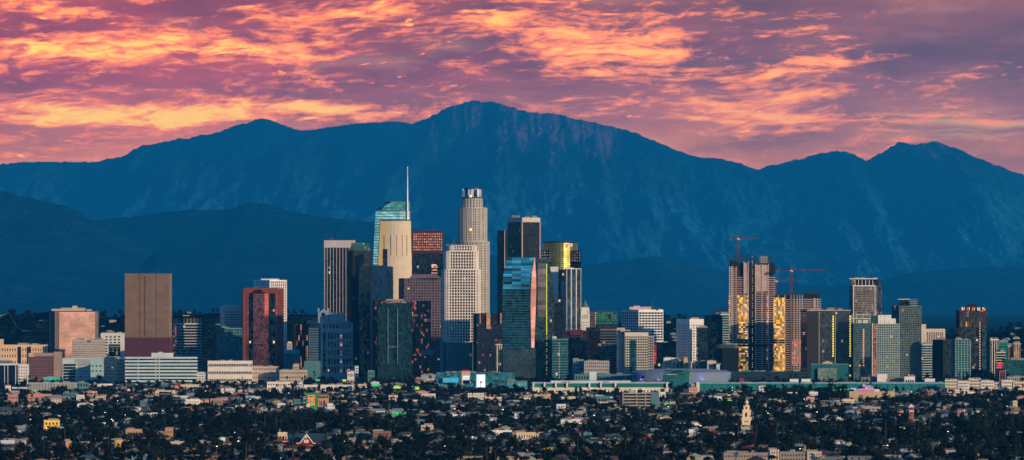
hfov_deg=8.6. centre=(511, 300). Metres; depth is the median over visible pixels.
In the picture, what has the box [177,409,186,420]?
tree
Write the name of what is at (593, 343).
office tower
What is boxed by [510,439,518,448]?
tree
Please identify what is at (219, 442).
tree
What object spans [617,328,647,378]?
apartment tower
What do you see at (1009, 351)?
office block
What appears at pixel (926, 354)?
office block
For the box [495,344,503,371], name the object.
building
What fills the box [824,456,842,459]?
house
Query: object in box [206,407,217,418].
tree
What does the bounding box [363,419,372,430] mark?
tree
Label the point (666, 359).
building
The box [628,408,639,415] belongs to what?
tree
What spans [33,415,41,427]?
tree
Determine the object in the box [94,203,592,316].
front hills
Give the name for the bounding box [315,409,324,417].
tree
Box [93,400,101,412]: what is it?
tree
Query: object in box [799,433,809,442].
tree
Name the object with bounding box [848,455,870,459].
house
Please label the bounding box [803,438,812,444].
tree
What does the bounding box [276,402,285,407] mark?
building
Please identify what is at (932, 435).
tree
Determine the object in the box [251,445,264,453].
tree
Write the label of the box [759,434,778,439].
tree
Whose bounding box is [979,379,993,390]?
apartment block
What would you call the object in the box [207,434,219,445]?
tree
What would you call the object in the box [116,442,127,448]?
tree
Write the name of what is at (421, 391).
building
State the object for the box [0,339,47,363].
apartment block
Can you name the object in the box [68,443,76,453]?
tree
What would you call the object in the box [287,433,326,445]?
gabled church
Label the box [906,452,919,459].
house
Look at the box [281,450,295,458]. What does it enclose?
house
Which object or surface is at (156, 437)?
tree
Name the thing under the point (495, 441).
tree
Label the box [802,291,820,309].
tower under construction
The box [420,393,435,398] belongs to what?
building
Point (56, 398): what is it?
building
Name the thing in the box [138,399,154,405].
building
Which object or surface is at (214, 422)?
tree
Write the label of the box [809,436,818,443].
tree
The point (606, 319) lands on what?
apartment tower
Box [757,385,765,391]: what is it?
building
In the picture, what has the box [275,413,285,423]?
tree
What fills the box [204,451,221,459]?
house
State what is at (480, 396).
building
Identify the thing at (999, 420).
tree
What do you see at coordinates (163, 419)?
tree
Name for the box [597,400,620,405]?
building
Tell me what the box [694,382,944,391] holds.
exhibition hall
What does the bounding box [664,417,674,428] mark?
tree
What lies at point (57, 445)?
tree
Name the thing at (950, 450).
house
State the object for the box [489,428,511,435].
building
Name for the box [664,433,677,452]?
tree
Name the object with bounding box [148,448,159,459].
tree
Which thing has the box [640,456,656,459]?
house
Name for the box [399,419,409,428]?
tree
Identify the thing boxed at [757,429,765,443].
tree
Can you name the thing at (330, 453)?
house
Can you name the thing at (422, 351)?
apartment tower
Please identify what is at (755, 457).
house
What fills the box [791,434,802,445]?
tree
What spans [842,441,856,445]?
house
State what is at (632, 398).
parking garage
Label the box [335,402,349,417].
tree
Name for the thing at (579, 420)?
building
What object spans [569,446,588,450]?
house
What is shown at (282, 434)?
belfry
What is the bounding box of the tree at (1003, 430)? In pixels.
[998,427,1006,435]
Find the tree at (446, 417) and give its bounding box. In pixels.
[442,413,451,421]
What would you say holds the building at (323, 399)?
on the ground
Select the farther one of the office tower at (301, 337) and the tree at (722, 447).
the office tower at (301, 337)
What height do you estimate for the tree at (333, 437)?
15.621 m
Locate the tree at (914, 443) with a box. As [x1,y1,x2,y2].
[907,437,919,450]
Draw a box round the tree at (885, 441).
[880,436,889,446]
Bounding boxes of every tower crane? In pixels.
[729,232,757,262]
[773,274,801,294]
[777,264,826,370]
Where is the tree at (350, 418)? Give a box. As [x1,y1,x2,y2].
[343,414,351,423]
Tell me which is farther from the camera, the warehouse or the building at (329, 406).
the warehouse
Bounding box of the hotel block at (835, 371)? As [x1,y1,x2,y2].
[810,361,848,381]
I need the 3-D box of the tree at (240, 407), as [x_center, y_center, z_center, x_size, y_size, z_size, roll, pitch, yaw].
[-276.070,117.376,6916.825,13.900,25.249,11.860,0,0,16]
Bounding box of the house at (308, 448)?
[294,446,311,451]
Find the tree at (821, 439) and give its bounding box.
[817,433,827,443]
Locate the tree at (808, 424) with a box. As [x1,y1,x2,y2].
[802,420,815,429]
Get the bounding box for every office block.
[0,360,18,388]
[28,352,61,381]
[62,358,90,381]
[72,338,105,373]
[100,330,124,357]
[125,352,197,384]
[216,326,241,360]
[220,305,241,327]
[284,350,299,369]
[307,314,319,326]
[552,336,567,379]
[562,330,587,377]
[921,342,931,378]
[932,337,951,377]
[952,338,970,378]
[989,337,998,376]
[995,349,1005,378]
[999,340,1007,359]
[1002,358,1023,375]
[1007,343,1011,359]
[1012,341,1020,358]
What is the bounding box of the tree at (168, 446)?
[164,439,176,450]
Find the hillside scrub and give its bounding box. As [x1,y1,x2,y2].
[1,308,1023,364]
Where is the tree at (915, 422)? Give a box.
[914,419,926,430]
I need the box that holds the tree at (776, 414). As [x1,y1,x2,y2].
[770,410,779,421]
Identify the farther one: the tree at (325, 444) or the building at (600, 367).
the building at (600, 367)
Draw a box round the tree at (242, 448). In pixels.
[237,444,247,451]
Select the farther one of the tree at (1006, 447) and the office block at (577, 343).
the office block at (577, 343)
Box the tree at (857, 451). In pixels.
[852,444,863,454]
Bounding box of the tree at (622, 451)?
[615,443,626,454]
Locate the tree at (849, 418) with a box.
[845,416,858,433]
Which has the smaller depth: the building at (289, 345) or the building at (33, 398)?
the building at (33, 398)
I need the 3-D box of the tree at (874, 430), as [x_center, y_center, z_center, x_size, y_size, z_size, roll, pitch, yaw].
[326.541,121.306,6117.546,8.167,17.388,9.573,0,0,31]
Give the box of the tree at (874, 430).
[870,426,878,436]
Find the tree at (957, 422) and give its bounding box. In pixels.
[955,418,963,426]
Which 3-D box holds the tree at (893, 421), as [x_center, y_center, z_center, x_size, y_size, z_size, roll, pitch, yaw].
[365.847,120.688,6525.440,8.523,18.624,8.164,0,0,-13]
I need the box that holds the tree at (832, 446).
[827,438,836,452]
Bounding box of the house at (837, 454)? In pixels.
[832,452,844,457]
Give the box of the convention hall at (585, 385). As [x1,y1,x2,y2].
[532,380,668,393]
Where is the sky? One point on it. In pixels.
(756, 84)
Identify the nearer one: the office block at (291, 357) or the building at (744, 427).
the building at (744, 427)
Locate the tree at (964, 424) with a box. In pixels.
[960,418,968,427]
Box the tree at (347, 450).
[340,443,353,459]
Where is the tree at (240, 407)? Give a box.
[235,404,242,413]
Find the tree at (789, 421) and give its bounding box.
[785,413,794,423]
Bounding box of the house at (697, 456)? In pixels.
[687,452,701,459]
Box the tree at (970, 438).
[968,434,975,442]
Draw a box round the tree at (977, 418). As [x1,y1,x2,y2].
[970,409,986,423]
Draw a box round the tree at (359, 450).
[351,444,366,456]
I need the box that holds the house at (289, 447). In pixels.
[284,445,294,450]
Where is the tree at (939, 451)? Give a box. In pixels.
[933,444,943,459]
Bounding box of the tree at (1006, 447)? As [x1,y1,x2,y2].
[994,444,1017,451]
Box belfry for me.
[278,432,286,445]
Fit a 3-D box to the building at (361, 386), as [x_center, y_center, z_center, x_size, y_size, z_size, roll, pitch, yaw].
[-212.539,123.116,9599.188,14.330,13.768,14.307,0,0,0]
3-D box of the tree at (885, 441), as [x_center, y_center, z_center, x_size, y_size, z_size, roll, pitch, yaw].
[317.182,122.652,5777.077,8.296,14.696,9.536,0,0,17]
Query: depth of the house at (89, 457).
5408.18 m
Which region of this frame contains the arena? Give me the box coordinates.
[631,369,730,383]
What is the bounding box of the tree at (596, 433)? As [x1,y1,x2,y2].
[592,425,599,438]
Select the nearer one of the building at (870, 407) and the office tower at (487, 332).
the building at (870, 407)
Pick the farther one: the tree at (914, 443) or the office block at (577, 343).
the office block at (577, 343)
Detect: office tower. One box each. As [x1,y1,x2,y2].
[50,306,98,357]
[125,274,172,376]
[172,316,201,370]
[242,288,283,369]
[253,279,286,349]
[293,324,309,369]
[304,308,352,381]
[370,265,391,369]
[382,249,387,265]
[392,267,392,298]
[399,274,440,373]
[473,313,501,371]
[550,267,564,329]
[554,303,562,337]
[565,268,580,329]
[586,327,603,360]
[600,329,616,373]
[622,302,662,341]
[676,318,703,368]
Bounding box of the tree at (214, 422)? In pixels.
[210,418,217,427]
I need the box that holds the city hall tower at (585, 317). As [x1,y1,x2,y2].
[581,301,589,329]
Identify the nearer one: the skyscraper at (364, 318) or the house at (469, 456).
the house at (469, 456)
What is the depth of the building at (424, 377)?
10253.56 m
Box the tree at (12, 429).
[8,423,16,437]
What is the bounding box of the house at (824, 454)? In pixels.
[822,452,829,459]
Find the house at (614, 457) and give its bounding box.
[600,456,618,459]
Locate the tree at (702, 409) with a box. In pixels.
[696,405,705,415]
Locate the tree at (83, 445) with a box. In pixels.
[77,442,88,449]
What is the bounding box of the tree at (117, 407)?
[113,403,122,413]
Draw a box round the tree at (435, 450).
[433,444,438,453]
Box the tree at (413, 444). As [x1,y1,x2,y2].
[407,436,420,450]
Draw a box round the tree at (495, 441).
[490,436,500,445]
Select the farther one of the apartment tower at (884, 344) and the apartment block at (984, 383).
the apartment tower at (884, 344)
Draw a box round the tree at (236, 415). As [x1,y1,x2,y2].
[228,410,240,427]
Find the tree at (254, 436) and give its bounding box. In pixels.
[250,431,257,443]
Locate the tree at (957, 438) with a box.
[955,436,964,445]
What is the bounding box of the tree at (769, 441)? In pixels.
[764,435,774,445]
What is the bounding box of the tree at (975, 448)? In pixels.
[969,439,981,454]
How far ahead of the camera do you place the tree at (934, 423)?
6300.79 m
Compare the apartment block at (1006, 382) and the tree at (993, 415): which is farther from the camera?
the apartment block at (1006, 382)
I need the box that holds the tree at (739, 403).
[737,398,744,409]
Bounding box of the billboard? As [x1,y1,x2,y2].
[462,370,469,386]
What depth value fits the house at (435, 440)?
5918.26 m
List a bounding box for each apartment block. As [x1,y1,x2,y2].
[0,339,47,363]
[104,356,124,383]
[944,378,957,392]
[957,380,968,391]
[968,377,980,391]
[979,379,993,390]
[994,381,999,388]
[1000,379,1012,390]
[1012,380,1023,389]
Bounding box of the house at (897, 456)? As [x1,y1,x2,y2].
[886,454,902,459]
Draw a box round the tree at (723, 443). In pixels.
[717,436,731,451]
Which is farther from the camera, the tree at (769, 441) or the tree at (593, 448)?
the tree at (769, 441)
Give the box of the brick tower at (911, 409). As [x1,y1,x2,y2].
[908,404,913,421]
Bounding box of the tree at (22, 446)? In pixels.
[16,442,26,456]
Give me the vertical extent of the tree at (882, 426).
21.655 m
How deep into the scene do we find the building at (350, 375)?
10566.34 m
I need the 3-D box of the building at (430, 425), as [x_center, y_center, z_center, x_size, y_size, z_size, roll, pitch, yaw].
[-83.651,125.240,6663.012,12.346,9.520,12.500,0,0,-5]
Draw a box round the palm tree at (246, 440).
[243,437,248,459]
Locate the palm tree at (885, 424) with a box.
[883,416,887,436]
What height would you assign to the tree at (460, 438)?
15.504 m
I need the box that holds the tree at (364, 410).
[361,408,369,416]
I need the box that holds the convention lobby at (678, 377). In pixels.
[663,370,689,387]
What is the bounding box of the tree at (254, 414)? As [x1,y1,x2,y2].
[251,411,260,421]
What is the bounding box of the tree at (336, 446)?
[332,439,348,456]
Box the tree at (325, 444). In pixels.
[320,436,330,449]
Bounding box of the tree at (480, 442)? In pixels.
[472,436,484,454]
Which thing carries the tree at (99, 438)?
on the ground
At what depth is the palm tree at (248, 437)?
5382.81 m
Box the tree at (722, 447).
[718,444,726,451]
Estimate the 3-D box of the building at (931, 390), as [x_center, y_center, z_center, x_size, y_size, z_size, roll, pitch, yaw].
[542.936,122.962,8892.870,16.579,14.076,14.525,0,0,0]
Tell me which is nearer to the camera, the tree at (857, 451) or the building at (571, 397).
the tree at (857, 451)
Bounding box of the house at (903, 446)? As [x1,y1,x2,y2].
[899,444,911,451]
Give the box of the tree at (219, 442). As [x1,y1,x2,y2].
[213,438,222,447]
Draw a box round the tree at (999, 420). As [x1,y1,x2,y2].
[997,418,1002,426]
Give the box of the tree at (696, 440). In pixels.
[691,434,703,444]
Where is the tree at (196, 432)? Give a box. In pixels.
[192,428,201,437]
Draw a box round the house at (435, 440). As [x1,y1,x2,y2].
[429,438,441,444]
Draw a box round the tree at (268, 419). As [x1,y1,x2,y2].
[261,415,273,424]
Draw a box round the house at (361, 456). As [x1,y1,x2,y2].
[342,455,366,459]
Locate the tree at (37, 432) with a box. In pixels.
[33,429,42,437]
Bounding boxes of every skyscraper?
[324,237,354,320]
[348,243,371,378]
[359,264,369,380]
[373,167,411,298]
[411,227,442,276]
[440,244,480,371]
[457,188,489,342]
[497,231,506,312]
[502,257,535,379]
[507,212,540,348]
[535,258,553,378]
[541,241,580,268]
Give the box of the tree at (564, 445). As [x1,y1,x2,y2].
[558,442,569,452]
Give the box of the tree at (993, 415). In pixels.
[987,410,999,422]
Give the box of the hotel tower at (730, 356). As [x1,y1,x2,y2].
[716,343,738,370]
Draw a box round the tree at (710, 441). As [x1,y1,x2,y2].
[706,436,715,446]
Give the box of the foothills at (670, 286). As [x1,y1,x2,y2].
[581,256,1023,313]
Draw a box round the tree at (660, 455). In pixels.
[654,448,665,459]
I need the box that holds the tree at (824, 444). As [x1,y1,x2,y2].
[822,437,829,450]
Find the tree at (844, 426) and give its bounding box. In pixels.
[842,420,848,433]
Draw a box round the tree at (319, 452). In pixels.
[315,449,322,459]
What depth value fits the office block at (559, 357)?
10700.50 m
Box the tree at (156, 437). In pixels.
[150,432,161,442]
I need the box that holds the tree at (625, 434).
[620,430,631,440]
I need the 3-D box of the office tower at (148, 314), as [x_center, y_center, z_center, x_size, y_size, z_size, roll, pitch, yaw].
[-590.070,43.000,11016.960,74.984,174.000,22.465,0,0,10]
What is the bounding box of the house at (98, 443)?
[93,441,102,451]
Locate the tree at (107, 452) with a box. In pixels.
[104,447,113,456]
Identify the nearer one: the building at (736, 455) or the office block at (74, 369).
the building at (736, 455)
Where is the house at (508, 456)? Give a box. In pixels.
[496,452,513,459]
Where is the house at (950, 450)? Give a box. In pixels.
[944,449,964,457]
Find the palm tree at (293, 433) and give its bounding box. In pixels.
[289,430,295,459]
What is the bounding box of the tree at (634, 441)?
[624,436,640,450]
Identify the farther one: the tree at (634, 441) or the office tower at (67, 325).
the office tower at (67, 325)
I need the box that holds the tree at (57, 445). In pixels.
[54,442,63,449]
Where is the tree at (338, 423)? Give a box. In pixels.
[330,418,341,428]
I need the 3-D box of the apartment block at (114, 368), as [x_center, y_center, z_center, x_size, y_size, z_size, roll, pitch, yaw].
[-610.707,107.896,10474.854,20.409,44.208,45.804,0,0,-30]
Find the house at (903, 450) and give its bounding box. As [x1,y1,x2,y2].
[895,448,910,452]
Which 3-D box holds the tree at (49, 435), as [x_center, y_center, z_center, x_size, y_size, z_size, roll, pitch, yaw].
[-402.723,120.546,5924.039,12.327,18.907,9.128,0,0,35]
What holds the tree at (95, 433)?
on the ground
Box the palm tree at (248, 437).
[247,434,251,459]
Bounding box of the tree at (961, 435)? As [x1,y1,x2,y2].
[954,433,964,440]
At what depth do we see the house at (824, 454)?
5538.84 m
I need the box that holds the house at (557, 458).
[551,456,566,459]
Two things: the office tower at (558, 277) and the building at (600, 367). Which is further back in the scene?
the office tower at (558, 277)
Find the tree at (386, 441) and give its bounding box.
[380,436,393,452]
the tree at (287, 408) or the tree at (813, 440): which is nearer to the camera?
the tree at (813, 440)
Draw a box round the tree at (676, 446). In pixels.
[667,441,679,452]
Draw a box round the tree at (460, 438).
[455,434,465,443]
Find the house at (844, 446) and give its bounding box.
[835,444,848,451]
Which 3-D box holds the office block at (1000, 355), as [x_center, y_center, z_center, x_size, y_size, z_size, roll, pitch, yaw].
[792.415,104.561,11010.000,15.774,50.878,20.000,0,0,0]
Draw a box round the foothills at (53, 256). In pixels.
[0,191,156,314]
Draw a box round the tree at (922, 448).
[919,443,928,455]
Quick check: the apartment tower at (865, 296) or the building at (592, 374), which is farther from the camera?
the apartment tower at (865, 296)
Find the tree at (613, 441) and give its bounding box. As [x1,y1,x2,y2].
[606,435,618,449]
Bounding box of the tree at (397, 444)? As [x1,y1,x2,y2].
[392,440,401,451]
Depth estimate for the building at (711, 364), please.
10254.33 m
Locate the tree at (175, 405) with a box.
[171,401,180,411]
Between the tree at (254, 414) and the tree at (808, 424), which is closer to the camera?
the tree at (808, 424)
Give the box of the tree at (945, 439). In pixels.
[940,436,951,446]
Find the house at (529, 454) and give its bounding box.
[523,452,539,459]
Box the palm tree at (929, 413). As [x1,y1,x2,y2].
[927,410,931,428]
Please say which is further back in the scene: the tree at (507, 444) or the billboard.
the billboard
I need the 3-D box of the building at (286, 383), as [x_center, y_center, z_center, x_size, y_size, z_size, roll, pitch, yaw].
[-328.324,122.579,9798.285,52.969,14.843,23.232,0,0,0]
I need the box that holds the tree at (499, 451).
[493,447,506,457]
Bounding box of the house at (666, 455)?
[662,452,674,459]
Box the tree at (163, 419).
[159,415,165,424]
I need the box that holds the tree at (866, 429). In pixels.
[858,426,869,433]
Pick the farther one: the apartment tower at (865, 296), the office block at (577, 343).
the apartment tower at (865, 296)
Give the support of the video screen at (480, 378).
on the ground
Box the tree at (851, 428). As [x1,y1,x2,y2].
[846,420,858,434]
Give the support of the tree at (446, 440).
on the ground
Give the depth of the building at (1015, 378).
10100.88 m
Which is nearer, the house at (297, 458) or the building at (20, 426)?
the house at (297, 458)
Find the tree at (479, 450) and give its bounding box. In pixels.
[475,444,485,454]
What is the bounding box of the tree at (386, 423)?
[383,418,391,428]
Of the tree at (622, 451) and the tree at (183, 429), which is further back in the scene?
the tree at (183, 429)
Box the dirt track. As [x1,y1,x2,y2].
[0,312,30,331]
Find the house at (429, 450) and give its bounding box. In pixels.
[420,448,432,454]
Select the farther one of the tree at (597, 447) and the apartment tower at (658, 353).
the apartment tower at (658, 353)
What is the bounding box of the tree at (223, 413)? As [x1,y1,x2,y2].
[217,410,228,418]
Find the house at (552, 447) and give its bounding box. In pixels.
[544,443,555,450]
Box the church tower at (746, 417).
[741,399,753,424]
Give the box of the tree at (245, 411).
[242,408,250,416]
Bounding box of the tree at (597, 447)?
[588,441,598,453]
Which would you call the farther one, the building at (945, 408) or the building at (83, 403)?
the building at (83, 403)
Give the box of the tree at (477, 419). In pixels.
[471,413,482,429]
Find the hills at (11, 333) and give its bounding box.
[0,311,1023,368]
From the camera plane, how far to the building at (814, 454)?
5469.25 m
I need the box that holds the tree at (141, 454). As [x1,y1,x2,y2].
[137,448,147,458]
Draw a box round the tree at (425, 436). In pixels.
[420,432,429,444]
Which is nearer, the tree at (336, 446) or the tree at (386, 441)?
the tree at (336, 446)
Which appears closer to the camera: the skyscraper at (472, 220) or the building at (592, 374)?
the building at (592, 374)
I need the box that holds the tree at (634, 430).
[630,424,639,435]
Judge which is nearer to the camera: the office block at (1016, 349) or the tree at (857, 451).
the tree at (857, 451)
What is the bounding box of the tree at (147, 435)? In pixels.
[142,429,151,441]
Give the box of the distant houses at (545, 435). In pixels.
[0,382,1023,459]
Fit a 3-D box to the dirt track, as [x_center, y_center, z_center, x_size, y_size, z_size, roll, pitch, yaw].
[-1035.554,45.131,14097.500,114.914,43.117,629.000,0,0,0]
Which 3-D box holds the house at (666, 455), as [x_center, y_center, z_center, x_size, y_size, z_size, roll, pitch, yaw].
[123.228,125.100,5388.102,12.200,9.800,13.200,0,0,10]
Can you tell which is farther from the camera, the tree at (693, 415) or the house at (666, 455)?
the tree at (693, 415)
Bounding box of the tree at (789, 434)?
[775,433,793,438]
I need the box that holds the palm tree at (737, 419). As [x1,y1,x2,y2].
[734,416,740,442]
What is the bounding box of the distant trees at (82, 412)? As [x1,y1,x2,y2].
[0,370,1023,459]
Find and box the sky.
[0,0,1023,174]
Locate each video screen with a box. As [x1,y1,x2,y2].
[443,377,458,386]
[476,374,484,387]
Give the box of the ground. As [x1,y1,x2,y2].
[22,314,1023,459]
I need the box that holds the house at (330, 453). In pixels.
[323,450,336,459]
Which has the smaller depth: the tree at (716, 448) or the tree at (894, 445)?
the tree at (716, 448)
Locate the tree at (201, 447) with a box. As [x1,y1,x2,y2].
[196,442,205,454]
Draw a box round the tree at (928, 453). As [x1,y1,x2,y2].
[925,449,933,459]
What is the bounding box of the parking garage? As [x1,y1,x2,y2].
[622,390,658,408]
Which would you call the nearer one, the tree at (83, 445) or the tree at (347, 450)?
the tree at (347, 450)
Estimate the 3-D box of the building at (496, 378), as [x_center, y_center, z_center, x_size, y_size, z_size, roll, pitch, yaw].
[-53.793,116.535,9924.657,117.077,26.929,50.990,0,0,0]
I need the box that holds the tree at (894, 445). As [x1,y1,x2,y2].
[888,441,899,452]
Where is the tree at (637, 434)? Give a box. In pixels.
[632,431,641,439]
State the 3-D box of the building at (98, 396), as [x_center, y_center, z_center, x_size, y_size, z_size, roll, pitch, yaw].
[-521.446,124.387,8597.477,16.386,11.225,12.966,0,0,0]
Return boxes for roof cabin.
[801,376,811,381]
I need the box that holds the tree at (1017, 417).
[1013,414,1023,422]
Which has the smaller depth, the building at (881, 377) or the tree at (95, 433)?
the tree at (95, 433)
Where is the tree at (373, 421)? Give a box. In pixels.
[367,415,378,426]
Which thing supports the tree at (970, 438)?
on the ground
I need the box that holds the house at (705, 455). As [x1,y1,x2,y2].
[701,454,714,459]
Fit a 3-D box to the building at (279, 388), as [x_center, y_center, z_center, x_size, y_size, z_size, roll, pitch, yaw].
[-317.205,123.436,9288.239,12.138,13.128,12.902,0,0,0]
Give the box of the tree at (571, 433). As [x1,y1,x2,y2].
[566,426,575,439]
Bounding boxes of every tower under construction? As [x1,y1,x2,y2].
[729,255,774,370]
[773,291,802,370]
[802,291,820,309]
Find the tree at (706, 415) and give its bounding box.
[703,412,713,421]
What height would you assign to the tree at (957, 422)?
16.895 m
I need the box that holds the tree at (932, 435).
[929,428,938,440]
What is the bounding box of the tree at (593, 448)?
[589,442,599,455]
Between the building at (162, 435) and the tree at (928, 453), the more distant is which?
the building at (162, 435)
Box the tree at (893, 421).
[889,417,896,425]
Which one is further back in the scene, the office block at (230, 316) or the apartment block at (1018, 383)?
the office block at (230, 316)
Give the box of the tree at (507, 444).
[503,440,511,448]
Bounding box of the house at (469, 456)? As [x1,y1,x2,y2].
[458,455,482,459]
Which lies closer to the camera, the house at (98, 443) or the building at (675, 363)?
the house at (98, 443)
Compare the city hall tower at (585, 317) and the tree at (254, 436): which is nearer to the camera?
the tree at (254, 436)
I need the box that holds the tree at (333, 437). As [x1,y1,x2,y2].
[331,433,337,442]
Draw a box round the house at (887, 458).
[880,456,892,459]
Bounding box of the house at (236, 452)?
[234,450,250,459]
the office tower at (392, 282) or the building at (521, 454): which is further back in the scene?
the office tower at (392, 282)
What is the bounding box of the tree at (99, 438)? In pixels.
[93,435,102,442]
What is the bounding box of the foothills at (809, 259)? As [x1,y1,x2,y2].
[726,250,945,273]
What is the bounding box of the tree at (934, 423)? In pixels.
[930,417,941,427]
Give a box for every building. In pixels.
[0,438,14,443]
[6,393,18,405]
[12,387,26,389]
[15,425,25,427]
[18,364,28,381]
[26,395,40,400]
[27,393,51,397]
[43,376,61,380]
[44,418,59,430]
[51,395,61,403]
[63,391,75,399]
[64,439,70,449]
[76,395,83,400]
[77,381,88,389]
[77,402,94,406]
[83,390,96,398]
[91,358,103,382]
[94,394,106,399]
[96,384,112,386]
[111,438,123,446]
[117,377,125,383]
[124,428,141,436]
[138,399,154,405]
[139,413,157,416]
[155,389,174,395]
[157,431,164,438]
[165,427,173,440]
[170,440,183,446]
[180,383,198,387]
[183,398,200,406]
[197,371,204,382]
[205,371,207,381]
[208,360,252,383]
[209,397,227,401]
[211,399,222,406]
[221,387,234,392]
[246,395,260,399]
[253,365,278,383]
[267,380,302,390]
[276,386,283,392]
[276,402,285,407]
[279,369,306,381]
[287,342,292,349]
[293,363,298,369]
[293,399,301,404]
[303,383,354,391]
[306,393,316,409]
[316,423,324,427]
[318,394,328,406]
[325,403,334,409]
[332,429,340,433]
[346,370,355,383]
[355,366,358,381]
[357,383,366,388]
[368,370,374,381]
[369,409,384,413]
[373,429,390,439]
[387,410,405,415]
[392,382,402,388]
[414,377,420,383]
[415,390,430,393]
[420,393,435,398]
[420,423,433,429]
[421,373,435,381]
[435,371,514,387]
[449,412,465,416]
[467,393,483,399]
[484,397,501,400]
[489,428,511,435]
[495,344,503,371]
[506,380,526,388]
[510,430,541,439]
[512,412,522,418]
[514,452,542,459]
[532,393,550,398]
[556,404,565,410]
[560,418,572,423]
[561,396,576,399]
[569,417,584,423]
[573,358,583,373]
[573,373,630,380]
[574,410,585,414]
[581,395,612,400]
[581,432,591,436]
[584,360,608,373]
[589,370,596,379]
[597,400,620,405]
[649,415,671,419]
[659,392,665,396]
[661,363,670,368]
[663,357,674,363]
[671,358,679,368]
[679,361,688,368]
[683,357,687,368]
[686,427,698,435]
[688,386,697,393]
[690,361,698,368]
[699,360,706,368]
[703,426,718,430]
[707,360,715,369]
[715,363,720,369]
[721,450,767,459]
[730,370,811,381]
[741,425,750,430]
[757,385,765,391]
[768,448,778,459]
[779,449,806,459]
[804,396,813,403]
[806,450,821,459]
[808,391,817,399]
[840,398,854,403]
[847,384,894,400]
[851,405,880,409]
[859,376,903,381]
[876,374,886,381]
[904,375,915,381]
[920,389,932,396]
[921,324,944,373]
[924,378,934,381]
[941,406,949,410]
[953,388,966,393]
[1006,375,1023,381]
[1006,406,1019,410]
[1010,400,1016,406]
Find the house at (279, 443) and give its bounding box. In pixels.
[266,440,283,451]
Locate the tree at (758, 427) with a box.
[751,425,763,435]
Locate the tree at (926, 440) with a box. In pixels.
[921,438,932,447]
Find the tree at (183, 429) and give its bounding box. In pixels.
[179,425,187,433]
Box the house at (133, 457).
[132,450,147,459]
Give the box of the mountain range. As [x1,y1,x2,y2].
[0,100,1023,285]
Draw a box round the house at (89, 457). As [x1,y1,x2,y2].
[75,455,99,459]
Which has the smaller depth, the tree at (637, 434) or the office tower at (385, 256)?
the tree at (637, 434)
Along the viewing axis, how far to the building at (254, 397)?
8790.21 m
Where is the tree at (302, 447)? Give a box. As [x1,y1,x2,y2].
[296,444,305,453]
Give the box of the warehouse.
[27,381,76,390]
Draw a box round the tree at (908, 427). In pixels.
[902,423,913,432]
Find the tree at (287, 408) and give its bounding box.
[279,405,291,412]
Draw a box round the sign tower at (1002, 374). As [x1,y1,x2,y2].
[999,370,1005,386]
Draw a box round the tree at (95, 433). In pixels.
[91,429,99,440]
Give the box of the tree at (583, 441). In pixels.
[573,435,586,450]
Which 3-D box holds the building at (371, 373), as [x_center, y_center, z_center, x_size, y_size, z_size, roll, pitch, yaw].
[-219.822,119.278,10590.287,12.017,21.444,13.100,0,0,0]
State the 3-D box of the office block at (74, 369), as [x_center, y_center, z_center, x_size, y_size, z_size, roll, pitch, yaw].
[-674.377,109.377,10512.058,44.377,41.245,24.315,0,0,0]
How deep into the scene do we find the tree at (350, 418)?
6701.04 m
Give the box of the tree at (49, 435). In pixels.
[44,428,57,441]
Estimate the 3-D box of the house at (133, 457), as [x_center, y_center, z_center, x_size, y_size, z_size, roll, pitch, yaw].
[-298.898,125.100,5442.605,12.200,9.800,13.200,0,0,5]
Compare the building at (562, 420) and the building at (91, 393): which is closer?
the building at (562, 420)
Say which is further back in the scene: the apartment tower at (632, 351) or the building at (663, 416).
the apartment tower at (632, 351)
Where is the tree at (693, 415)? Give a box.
[687,411,697,420]
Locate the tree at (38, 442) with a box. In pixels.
[31,433,42,446]
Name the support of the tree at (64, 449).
on the ground
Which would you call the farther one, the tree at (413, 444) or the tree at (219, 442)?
the tree at (219, 442)
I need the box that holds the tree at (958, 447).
[954,439,965,453]
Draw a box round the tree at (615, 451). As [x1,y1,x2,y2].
[609,446,619,456]
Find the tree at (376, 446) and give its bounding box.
[368,442,379,450]
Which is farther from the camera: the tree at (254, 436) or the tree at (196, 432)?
the tree at (196, 432)
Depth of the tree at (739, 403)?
7699.00 m
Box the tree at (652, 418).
[649,412,658,424]
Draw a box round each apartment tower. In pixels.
[373,299,432,379]
[377,301,411,381]
[589,310,617,328]
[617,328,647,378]
[648,336,653,368]
[654,342,663,368]
[696,326,707,360]
[705,313,721,369]
[718,312,728,343]
[800,308,850,377]
[849,277,881,322]
[850,314,870,379]
[870,315,899,376]
[892,299,920,380]
[956,303,987,379]
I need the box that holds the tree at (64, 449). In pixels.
[60,445,70,459]
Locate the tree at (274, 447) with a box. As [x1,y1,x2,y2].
[267,441,280,453]
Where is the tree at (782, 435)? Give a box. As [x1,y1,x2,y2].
[779,433,784,440]
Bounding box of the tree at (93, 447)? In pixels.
[87,442,95,452]
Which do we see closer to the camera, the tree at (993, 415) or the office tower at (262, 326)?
the tree at (993, 415)
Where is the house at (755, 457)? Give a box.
[747,455,765,459]
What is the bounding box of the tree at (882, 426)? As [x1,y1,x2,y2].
[879,419,893,431]
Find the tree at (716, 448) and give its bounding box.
[713,444,720,452]
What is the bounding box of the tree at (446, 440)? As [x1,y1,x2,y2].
[442,434,454,446]
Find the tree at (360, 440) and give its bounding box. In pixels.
[354,434,364,446]
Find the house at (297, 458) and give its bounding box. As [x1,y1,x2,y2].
[287,456,302,459]

